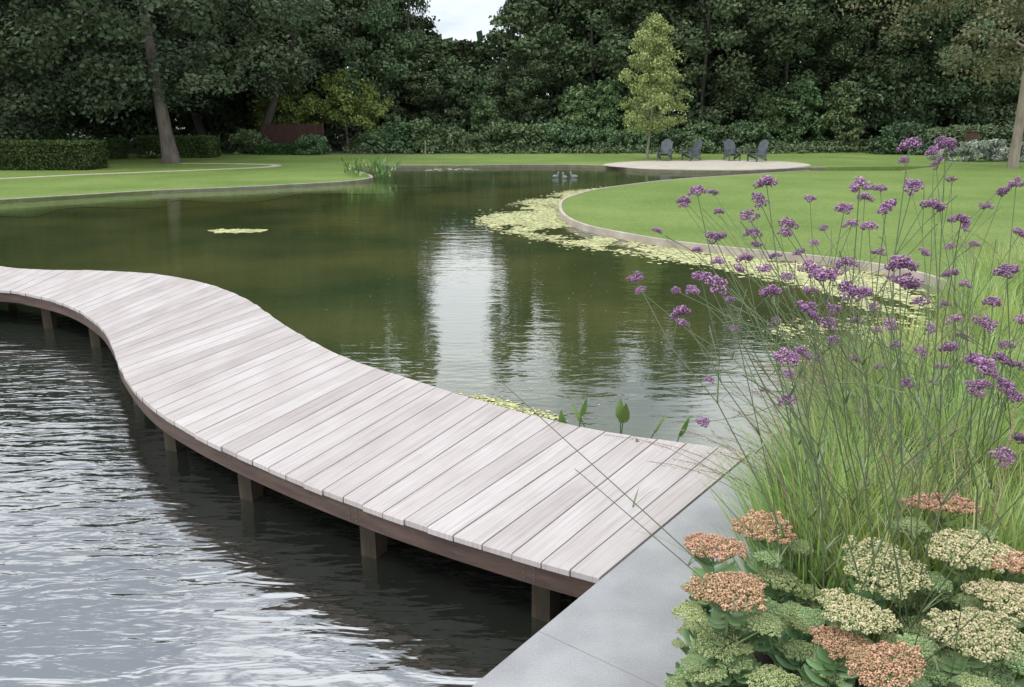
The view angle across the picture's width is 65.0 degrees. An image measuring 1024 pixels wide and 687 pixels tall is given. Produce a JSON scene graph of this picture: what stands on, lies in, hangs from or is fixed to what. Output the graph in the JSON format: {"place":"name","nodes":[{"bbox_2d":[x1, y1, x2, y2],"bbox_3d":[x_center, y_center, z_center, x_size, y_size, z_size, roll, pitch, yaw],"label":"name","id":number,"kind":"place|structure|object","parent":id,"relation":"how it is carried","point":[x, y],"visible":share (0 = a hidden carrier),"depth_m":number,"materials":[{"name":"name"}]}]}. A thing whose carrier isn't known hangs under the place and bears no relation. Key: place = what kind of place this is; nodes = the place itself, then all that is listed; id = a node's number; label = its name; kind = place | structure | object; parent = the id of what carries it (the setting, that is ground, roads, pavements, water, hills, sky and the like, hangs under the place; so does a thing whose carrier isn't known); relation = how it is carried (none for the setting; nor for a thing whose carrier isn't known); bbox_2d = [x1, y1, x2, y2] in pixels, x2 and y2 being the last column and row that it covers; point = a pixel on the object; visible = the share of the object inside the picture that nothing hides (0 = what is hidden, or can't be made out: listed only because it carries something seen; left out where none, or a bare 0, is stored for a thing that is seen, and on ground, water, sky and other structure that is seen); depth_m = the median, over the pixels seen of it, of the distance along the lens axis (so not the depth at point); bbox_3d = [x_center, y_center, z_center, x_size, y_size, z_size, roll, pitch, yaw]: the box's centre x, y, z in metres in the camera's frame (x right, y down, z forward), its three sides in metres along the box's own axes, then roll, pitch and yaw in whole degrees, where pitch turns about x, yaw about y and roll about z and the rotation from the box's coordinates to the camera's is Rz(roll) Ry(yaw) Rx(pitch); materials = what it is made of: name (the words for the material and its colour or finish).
{"place":"outdoors","nodes":[
{"label":"outdoors","id":0,"kind":"place"},
{"bbox_2d":[0,183,454,216],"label":"water","id":1,"kind":"structure","parent":0,"point":[30,209],"depth_m":19.66,"materials":[{"name":"green liquid"}]},
{"bbox_2d":[0,311,577,686],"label":"water","id":2,"kind":"structure","parent":0,"point":[134,552],"depth_m":3.54,"materials":[{"name":"grey liquid"}]},
{"bbox_2d":[67,119,867,153],"bbox_3d":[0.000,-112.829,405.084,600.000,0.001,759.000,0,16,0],"label":"ground","id":3,"kind":"structure","parent":0,"point":[335,148],"depth_m":44.42,"materials":[{"name":"green plant"}]},
{"bbox_2d":[0,167,950,452],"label":"water","id":4,"kind":"structure","parent":0,"point":[430,287],"depth_m":9.43,"materials":[{"name":"green liquid"}]},
{"bbox_2d":[209,168,942,420],"bbox_3d":[-0.148,-3.146,18.239,10.459,0.003,26.889,0,16,0],"label":"pond weed","id":5,"kind":"object","parent":4,"relation":"on","point":[801,276],"visible":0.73,"depth_m":11.46,"materials":[{"name":"green plant"}]},
{"bbox_2d":[0,152,1023,203],"bbox_3d":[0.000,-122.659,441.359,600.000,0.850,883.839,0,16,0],"label":"lawn","id":6,"kind":"structure","parent":0,"point":[304,168],"depth_m":30.28,"materials":[{"name":"green plant"}]},
{"bbox_2d":[0,138,109,170],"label":"clipped hedge","id":7,"kind":"object","parent":6,"relation":"on","point":[54,154],"visible":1,"depth_m":28.21,"materials":[{"name":"green plant"}]},
{"bbox_2d":[0,0,143,140],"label":"broadleaf tree","id":8,"kind":"object","parent":6,"relation":"on","point":[20,106],"visible":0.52,"depth_m":32.29,"materials":[{"name":"green plant"}]},
{"bbox_2d":[9,7,154,138],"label":"broadleaf tree","id":9,"kind":"object","parent":6,"relation":"on","point":[79,120],"visible":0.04,"depth_m":45.95,"materials":[{"name":"green plant"}]},
{"bbox_2d":[0,0,187,119],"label":"broadleaf tree","id":10,"kind":"object","parent":6,"relation":"on","point":[110,56],"visible":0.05,"depth_m":38.83,"materials":[{"name":"green plant"}]},
{"bbox_2d":[38,0,291,134],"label":"broadleaf tree","id":11,"kind":"object","parent":6,"relation":"on","point":[215,102],"visible":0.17,"depth_m":42.59,"materials":[{"name":"green plant"}]},
{"bbox_2d":[0,0,346,163],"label":"broadleaf tree","id":12,"kind":"object","parent":6,"relation":"on","point":[154,84],"visible":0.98,"depth_m":30.80,"materials":[{"name":"green plant"}]},
{"bbox_2d":[135,134,221,157],"bbox_3d":[-15.379,-9.084,37.046,3.609,1.099,1.500,0,16,0],"label":"clipped hedge","id":13,"kind":"object","parent":6,"relation":"on","point":[198,146],"visible":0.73,"depth_m":36.48,"materials":[{"name":"green plant"}]},
{"bbox_2d":[153,1,261,147],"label":"broadleaf tree","id":14,"kind":"object","parent":6,"relation":"on","point":[189,119],"visible":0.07,"depth_m":46.55,"materials":[{"name":"green plant"}]},
{"bbox_2d":[229,128,271,154],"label":"rhododendron shrub","id":15,"kind":"object","parent":6,"relation":"on","point":[250,139],"visible":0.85,"depth_m":40.11,"materials":[{"name":"green plant"}]},
{"bbox_2d":[160,0,396,135],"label":"broadleaf tree","id":16,"kind":"object","parent":6,"relation":"on","point":[267,78],"visible":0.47,"depth_m":39.59,"materials":[{"name":"green plant"}]},
{"bbox_2d":[186,0,379,127],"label":"broadleaf tree","id":17,"kind":"object","parent":6,"relation":"on","point":[251,115],"visible":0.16,"depth_m":43.67,"materials":[{"name":"green plant"}]},
{"bbox_2d":[247,73,330,135],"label":"broadleaf tree","id":18,"kind":"object","parent":6,"relation":"on","point":[284,105],"visible":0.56,"depth_m":42.38,"materials":[{"name":"green plant"}]},
{"bbox_2d":[263,123,323,152],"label":"wooden fence","id":19,"kind":"object","parent":6,"relation":"on","point":[288,131],"visible":0.58,"depth_m":40.51,"materials":[{"name":"brown wood"}]},
{"bbox_2d":[294,133,331,154],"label":"rhododendron shrub","id":20,"kind":"object","parent":6,"relation":"on","point":[311,143],"visible":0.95,"depth_m":39.43,"materials":[{"name":"green plant"}]},
{"bbox_2d":[290,67,393,148],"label":"broadleaf tree","id":21,"kind":"object","parent":6,"relation":"on","point":[347,103],"visible":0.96,"depth_m":42.19,"materials":[{"name":"green plant"}]},
{"bbox_2d":[292,0,426,137],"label":"broadleaf tree","id":22,"kind":"object","parent":6,"relation":"on","point":[375,23],"visible":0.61,"depth_m":44.48,"materials":[{"name":"green plant"}]},
{"bbox_2d":[348,0,427,128],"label":"broadleaf tree","id":23,"kind":"object","parent":6,"relation":"on","point":[395,49],"visible":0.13,"depth_m":47.70,"materials":[{"name":"green plant"}]},
{"bbox_2d":[373,120,421,152],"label":"rhododendron shrub","id":24,"kind":"object","parent":6,"relation":"on","point":[395,134],"visible":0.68,"depth_m":41.59,"materials":[{"name":"green plant"}]},
{"bbox_2d":[377,0,430,119],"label":"broadleaf tree","id":25,"kind":"object","parent":6,"relation":"on","point":[422,6],"visible":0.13,"depth_m":49.78,"materials":[{"name":"green plant"}]},
{"bbox_2d":[0,164,824,203],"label":"timber edging","id":26,"kind":"object","parent":6,"relation":"on","point":[196,190],"visible":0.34,"depth_m":28.12,"materials":[{"name":"grey wood"}]},
{"bbox_2d":[400,117,456,152],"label":"rhododendron shrub","id":27,"kind":"object","parent":6,"relation":"on","point":[424,127],"visible":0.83,"depth_m":41.36,"materials":[{"name":"green plant"}]},
{"bbox_2d":[385,35,475,141],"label":"broadleaf tree","id":28,"kind":"object","parent":6,"relation":"on","point":[433,91],"visible":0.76,"depth_m":46.42,"materials":[{"name":"green plant"}]},
{"bbox_2d":[467,97,503,140],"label":"laurel shrub","id":29,"kind":"object","parent":6,"relation":"on","point":[489,111],"visible":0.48,"depth_m":44.92,"materials":[{"name":"green plant"}]},
{"bbox_2d":[476,119,527,152],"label":"rhododendron shrub","id":30,"kind":"object","parent":6,"relation":"on","point":[496,132],"visible":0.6,"depth_m":41.67,"materials":[{"name":"green plant"}]},
{"bbox_2d":[471,0,578,124],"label":"broadleaf tree","id":31,"kind":"object","parent":6,"relation":"on","point":[536,50],"visible":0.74,"depth_m":46.02,"materials":[{"name":"green plant"}]},
{"bbox_2d":[42,0,1017,149],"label":"undergrowth","id":32,"kind":"object","parent":6,"relation":"on","point":[129,133],"visible":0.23,"depth_m":45.93,"materials":[{"name":"green plant"}]},
{"bbox_2d":[503,123,558,153],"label":"rhododendron shrub","id":33,"kind":"object","parent":6,"relation":"on","point":[532,134],"visible":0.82,"depth_m":41.18,"materials":[{"name":"green plant"}]},
{"bbox_2d":[502,0,596,124],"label":"broadleaf tree","id":34,"kind":"object","parent":6,"relation":"on","point":[580,32],"visible":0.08,"depth_m":48.90,"materials":[{"name":"green plant"}]},
{"bbox_2d":[553,83,597,129],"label":"laurel shrub","id":35,"kind":"object","parent":6,"relation":"on","point":[577,104],"visible":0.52,"depth_m":43.88,"materials":[{"name":"green plant"}]},
{"bbox_2d":[559,125,602,151],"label":"rhododendron shrub","id":36,"kind":"object","parent":6,"relation":"on","point":[579,135],"visible":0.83,"depth_m":41.61,"materials":[{"name":"green plant"}]},
{"bbox_2d":[539,0,670,119],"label":"broadleaf tree","id":37,"kind":"object","parent":6,"relation":"on","point":[577,48],"visible":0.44,"depth_m":45.03,"materials":[{"name":"green plant"}]},
{"bbox_2d":[585,77,627,144],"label":"laurel shrub","id":38,"kind":"object","parent":6,"relation":"on","point":[606,112],"visible":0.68,"depth_m":44.10,"materials":[{"name":"green plant"}]},
{"bbox_2d":[341,136,883,153],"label":"ground cover","id":39,"kind":"object","parent":6,"relation":"on","point":[803,146],"visible":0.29,"depth_m":41.33,"materials":[{"name":"green plant"}]},
{"bbox_2d":[549,0,696,118],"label":"broadleaf tree","id":40,"kind":"object","parent":6,"relation":"on","point":[598,76],"visible":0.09,"depth_m":48.41,"materials":[{"name":"green plant"}]},
{"bbox_2d":[616,11,693,158],"bbox_3d":[6.217,-11.010,34.943,3.402,6.451,3.554,0,16,0],"label":"young tree","id":41,"kind":"object","parent":6,"relation":"on","point":[660,82],"visible":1,"depth_m":34.54,"materials":[{"name":"green plant"}]},
{"bbox_2d":[672,121,723,153],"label":"rhododendron shrub","id":42,"kind":"object","parent":6,"relation":"on","point":[690,133],"visible":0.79,"depth_m":41.01,"materials":[{"name":"green plant"}]},
{"bbox_2d":[648,0,761,126],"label":"broadleaf tree","id":43,"kind":"object","parent":6,"relation":"on","point":[719,52],"visible":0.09,"depth_m":49.15,"materials":[{"name":"green plant"}]},
{"bbox_2d":[592,0,819,134],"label":"broadleaf tree","id":44,"kind":"object","parent":6,"relation":"on","point":[689,41],"visible":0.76,"depth_m":43.49,"materials":[{"name":"green plant"}]},
{"bbox_2d":[719,119,780,150],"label":"rhododendron shrub","id":45,"kind":"object","parent":6,"relation":"on","point":[755,131],"visible":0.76,"depth_m":41.66,"materials":[{"name":"green plant"}]},
{"bbox_2d":[747,91,788,143],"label":"laurel shrub","id":46,"kind":"object","parent":6,"relation":"on","point":[765,108],"visible":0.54,"depth_m":43.42,"materials":[{"name":"green plant"}]},
{"bbox_2d":[717,0,859,133],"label":"broadleaf tree","id":47,"kind":"object","parent":6,"relation":"on","point":[808,27],"visible":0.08,"depth_m":49.02,"materials":[{"name":"green plant"}]},
{"bbox_2d":[708,0,872,132],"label":"broadleaf tree","id":48,"kind":"object","parent":6,"relation":"on","point":[769,73],"visible":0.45,"depth_m":43.65,"materials":[{"name":"green plant"}]},
{"bbox_2d":[771,76,828,151],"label":"laurel shrub","id":49,"kind":"object","parent":6,"relation":"on","point":[797,125],"visible":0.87,"depth_m":42.99,"materials":[{"name":"green plant"}]},
{"bbox_2d":[808,79,866,151],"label":"laurel shrub","id":50,"kind":"object","parent":6,"relation":"on","point":[837,115],"visible":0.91,"depth_m":42.63,"materials":[{"name":"green plant"}]},
{"bbox_2d":[809,0,926,133],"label":"broadleaf tree","id":51,"kind":"object","parent":6,"relation":"on","point":[889,42],"visible":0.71,"depth_m":43.93,"materials":[{"name":"green plant"}]},
{"bbox_2d":[863,120,933,154],"bbox_3d":[19.420,-10.181,40.311,3.249,1.986,2.804,11,19,34],"label":"rhododendron shrub","id":52,"kind":"object","parent":6,"relation":"on","point":[893,137],"visible":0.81,"depth_m":39.90,"materials":[{"name":"green plant"}]},
{"bbox_2d":[815,0,1015,133],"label":"broadleaf tree","id":53,"kind":"object","parent":6,"relation":"on","point":[928,76],"visible":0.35,"depth_m":45.31,"materials":[{"name":"green plant"}]},
{"bbox_2d":[906,2,1023,127],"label":"broadleaf tree","id":54,"kind":"object","parent":6,"relation":"on","point":[950,120],"visible":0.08,"depth_m":52.33,"materials":[{"name":"green plant"}]},
{"bbox_2d":[946,139,989,161],"bbox_3d":[19.303,-8.065,33.976,1.604,1.091,1.425,12,20,36],"label":"silver shrub","id":55,"kind":"object","parent":6,"relation":"on","point":[966,151],"visible":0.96,"depth_m":33.67,"materials":[{"name":"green plant"}]},
{"bbox_2d":[936,0,1023,131],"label":"broadleaf tree","id":56,"kind":"object","parent":6,"relation":"on","point":[1004,98],"visible":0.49,"depth_m":45.26,"materials":[{"name":"green plant"}]},
{"bbox_2d":[347,0,930,114],"label":"sky","id":57,"kind":"structure","parent":0,"point":[459,19],"materials":[{"name":"white"}]},
{"bbox_2d":[603,160,809,169],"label":"round terrace","id":58,"kind":"structure","parent":0,"point":[713,164],"depth_m":31.59,"materials":[{"name":"beige stone"}]},
{"bbox_2d":[562,166,1023,282],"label":"lawn","id":59,"kind":"structure","parent":0,"point":[643,209],"depth_m":16.32,"materials":[{"name":"green plant"}]},
{"bbox_2d":[559,170,958,292],"bbox_3d":[4.509,-2.998,18.719,6.398,0.765,22.137,4,16,14],"label":"timber edging","id":60,"kind":"object","parent":59,"relation":"on","point":[660,242],"visible":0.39,"depth_m":11.88,"materials":[{"name":"grey wood"}]},
{"bbox_2d":[834,0,1023,167],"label":"broadleaf tree","id":61,"kind":"object","parent":59,"relation":"on","point":[1014,151],"visible":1,"depth_m":29.70,"materials":[{"name":"green plant"}]},
{"bbox_2d":[739,345,1018,686],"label":"flower bed","id":62,"kind":"object","parent":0,"point":[762,658],"depth_m":2.49,"materials":[{"name":"green plant"}]},
{"bbox_2d":[680,531,747,633],"bbox_3d":[0.574,0.775,2.337,0.179,0.475,0.212,0,16,0],"label":"stonecrop plant","id":63,"kind":"object","parent":62,"relation":"on","point":[711,543],"visible":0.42,"depth_m":2.28,"materials":[{"name":"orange plant"}]},
{"bbox_2d":[605,364,839,515],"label":"ornamental grass","id":64,"kind":"object","parent":62,"relation":"on","point":[742,453],"depth_m":3.05,"materials":[{"name":"green plant"}]},
{"bbox_2d":[662,571,786,686],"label":"stonecrop plant","id":65,"kind":"object","parent":62,"relation":"on","point":[722,657],"visible":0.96,"depth_m":2.07,"materials":[{"name":"green plant"}]},
{"bbox_2d":[501,175,1023,677],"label":"verbena plant","id":66,"kind":"object","parent":62,"relation":"on","point":[823,275],"visible":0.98,"depth_m":2.05,"materials":[{"name":"green plant"}]},
{"bbox_2d":[731,509,826,664],"bbox_3d":[0.784,0.763,2.387,0.291,0.474,0.366,0,16,0],"label":"stonecrop plant","id":67,"kind":"object","parent":62,"relation":"on","point":[792,593],"visible":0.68,"depth_m":2.33,"materials":[{"name":"green plant"}]},
{"bbox_2d":[674,354,887,502],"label":"ornamental grass","id":68,"kind":"object","parent":62,"relation":"on","point":[804,423],"depth_m":3.12,"materials":[{"name":"green plant"}]},
{"bbox_2d":[575,137,1018,686],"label":"verbena plant","id":69,"kind":"object","parent":62,"relation":"on","point":[899,262],"visible":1,"depth_m":1.83,"materials":[{"name":"plant"}]},
{"bbox_2d":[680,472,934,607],"bbox_3d":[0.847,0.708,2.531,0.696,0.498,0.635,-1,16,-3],"label":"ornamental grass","id":70,"kind":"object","parent":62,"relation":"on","point":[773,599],"depth_m":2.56,"materials":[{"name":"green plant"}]},
{"bbox_2d":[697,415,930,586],"bbox_3d":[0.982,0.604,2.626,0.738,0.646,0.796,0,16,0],"label":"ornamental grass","id":71,"kind":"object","parent":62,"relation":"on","point":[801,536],"depth_m":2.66,"materials":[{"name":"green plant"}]},
{"bbox_2d":[621,379,1023,680],"bbox_3d":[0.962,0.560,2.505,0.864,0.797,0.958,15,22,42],"label":"ornamental grass","id":72,"kind":"object","parent":62,"relation":"on","point":[816,569],"depth_m":2.51,"materials":[{"name":"green plant"}]},
{"bbox_2d":[635,144,1023,472],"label":"verbena plant","id":73,"kind":"object","parent":62,"relation":"on","point":[931,150],"visible":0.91,"depth_m":3.06,"materials":[{"name":"green plant"}]},
{"bbox_2d":[651,176,1023,503],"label":"verbena plant","id":74,"kind":"object","parent":62,"relation":"on","point":[994,301],"visible":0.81,"depth_m":2.78,"materials":[{"name":"green plant"}]},
{"bbox_2d":[745,535,934,686],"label":"stonecrop plant","id":75,"kind":"object","parent":62,"relation":"on","point":[818,662],"visible":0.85,"depth_m":2.03,"materials":[{"name":"green plant"}]},
{"bbox_2d":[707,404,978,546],"bbox_3d":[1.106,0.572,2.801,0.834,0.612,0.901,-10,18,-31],"label":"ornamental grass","id":76,"kind":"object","parent":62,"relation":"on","point":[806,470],"depth_m":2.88,"materials":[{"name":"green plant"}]},
{"bbox_2d":[703,385,984,514],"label":"ornamental grass","id":77,"kind":"object","parent":62,"relation":"on","point":[888,464],"depth_m":2.95,"materials":[{"name":"green plant"}]},
{"bbox_2d":[665,178,1023,536],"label":"verbena plant","id":78,"kind":"object","parent":62,"relation":"on","point":[865,290],"visible":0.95,"depth_m":2.45,"materials":[{"name":"green plant"}]},
{"bbox_2d":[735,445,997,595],"bbox_3d":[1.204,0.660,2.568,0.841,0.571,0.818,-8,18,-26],"label":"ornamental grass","id":79,"kind":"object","parent":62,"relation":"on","point":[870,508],"depth_m":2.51,"materials":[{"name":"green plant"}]},
{"bbox_2d":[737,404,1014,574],"bbox_3d":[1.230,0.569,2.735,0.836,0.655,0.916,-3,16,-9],"label":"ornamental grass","id":80,"kind":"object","parent":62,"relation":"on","point":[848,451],"depth_m":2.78,"materials":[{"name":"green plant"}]},
{"bbox_2d":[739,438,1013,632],"bbox_3d":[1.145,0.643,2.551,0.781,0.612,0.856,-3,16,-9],"label":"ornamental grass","id":81,"kind":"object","parent":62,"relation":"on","point":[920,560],"depth_m":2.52,"materials":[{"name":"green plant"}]},
{"bbox_2d":[751,136,1023,611],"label":"verbena plant","id":82,"kind":"object","parent":62,"relation":"on","point":[1006,386],"visible":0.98,"depth_m":2.13,"materials":[{"name":"plant"}]},
{"bbox_2d":[792,156,1000,434],"bbox_3d":[1.700,-0.087,3.549,0.853,1.477,0.979,8,18,27],"label":"verbena plant","id":83,"kind":"object","parent":62,"relation":"on","point":[923,249],"visible":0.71,"depth_m":3.38,"materials":[{"name":"plant"}]},
{"bbox_2d":[803,294,990,395],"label":"ornamental grass","id":84,"kind":"object","parent":62,"relation":"on","point":[901,344],"depth_m":4.22,"materials":[{"name":"green plant"}]},
{"bbox_2d":[796,367,1006,496],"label":"ornamental grass","id":85,"kind":"object","parent":62,"relation":"on","point":[923,411],"depth_m":3.18,"materials":[{"name":"green plant"}]},
{"bbox_2d":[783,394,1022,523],"bbox_3d":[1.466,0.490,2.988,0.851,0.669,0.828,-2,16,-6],"label":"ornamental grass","id":86,"kind":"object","parent":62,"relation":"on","point":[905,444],"depth_m":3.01,"materials":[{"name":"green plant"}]},
{"bbox_2d":[807,388,1023,683],"bbox_3d":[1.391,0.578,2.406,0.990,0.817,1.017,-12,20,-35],"label":"ornamental grass","id":87,"kind":"object","parent":62,"relation":"on","point":[974,519],"depth_m":2.44,"materials":[{"name":"green plant"}]},
{"bbox_2d":[816,186,1023,485],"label":"verbena plant","id":88,"kind":"object","parent":62,"relation":"on","point":[1004,190],"visible":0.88,"depth_m":3.12,"materials":[{"name":"green plant"}]},
{"bbox_2d":[845,607,1023,686],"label":"stonecrop plant","id":89,"kind":"object","parent":62,"relation":"on","point":[875,656],"visible":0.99,"depth_m":1.79,"materials":[{"name":"beige plant"}]},
{"bbox_2d":[849,356,1023,523],"bbox_3d":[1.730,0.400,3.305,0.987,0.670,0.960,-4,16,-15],"label":"ornamental grass","id":90,"kind":"object","parent":62,"relation":"on","point":[964,420],"depth_m":3.16,"materials":[{"name":"green plant"}]},
{"bbox_2d":[894,492,997,570],"bbox_3d":[1.223,0.712,2.383,0.250,0.572,0.234,0,16,0],"label":"stonecrop plant","id":91,"kind":"object","parent":62,"relation":"on","point":[933,505],"visible":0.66,"depth_m":2.29,"materials":[{"name":"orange plant"}]},
{"bbox_2d":[884,528,1023,686],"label":"stonecrop plant","id":92,"kind":"object","parent":62,"relation":"on","point":[1007,567],"visible":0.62,"depth_m":2.07,"materials":[{"name":"beige plant"}]},
{"bbox_2d":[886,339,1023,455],"bbox_3d":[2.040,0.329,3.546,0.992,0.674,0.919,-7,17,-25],"label":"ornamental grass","id":93,"kind":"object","parent":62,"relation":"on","point":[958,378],"depth_m":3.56,"materials":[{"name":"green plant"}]},
{"bbox_2d":[897,257,1023,345],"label":"ornamental grass","id":94,"kind":"object","parent":62,"relation":"on","point":[968,274],"depth_m":5.69,"materials":[{"name":"green plant"}]},
{"bbox_2d":[960,636,1023,686],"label":"stonecrop plant","id":95,"kind":"object","parent":62,"relation":"on","point":[994,674],"visible":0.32,"depth_m":1.83,"materials":[{"name":"green plant"}]},
{"bbox_2d":[910,267,1023,356],"bbox_3d":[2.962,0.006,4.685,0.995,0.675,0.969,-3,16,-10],"label":"ornamental grass","id":96,"kind":"object","parent":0,"point":[983,313],"depth_m":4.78,"materials":[{"name":"green plant"}]},
{"label":"ground","id":97,"kind":"structure","parent":0,"visible":0},
{"bbox_2d":[0,266,749,622],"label":"boardwalk","id":98,"kind":"structure","parent":97,"relation":"on","point":[256,398],"depth_m":4.10,"materials":[{"name":"grey wood"}]},
{"bbox_2d":[425,39,525,132],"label":"broadleaf tree","id":99,"kind":"object","parent":97,"relation":"on","point":[465,47],"visible":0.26,"depth_m":48.72,"materials":[{"name":"green plant"}]},
{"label":"retaining wall","id":100,"kind":"structure","parent":0,"visible":0},
{"bbox_2d":[472,429,805,686],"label":"stone edging","id":101,"kind":"object","parent":100,"relation":"on","point":[619,625],"visible":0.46,"depth_m":2.63,"materials":[{"name":"grey stone"}]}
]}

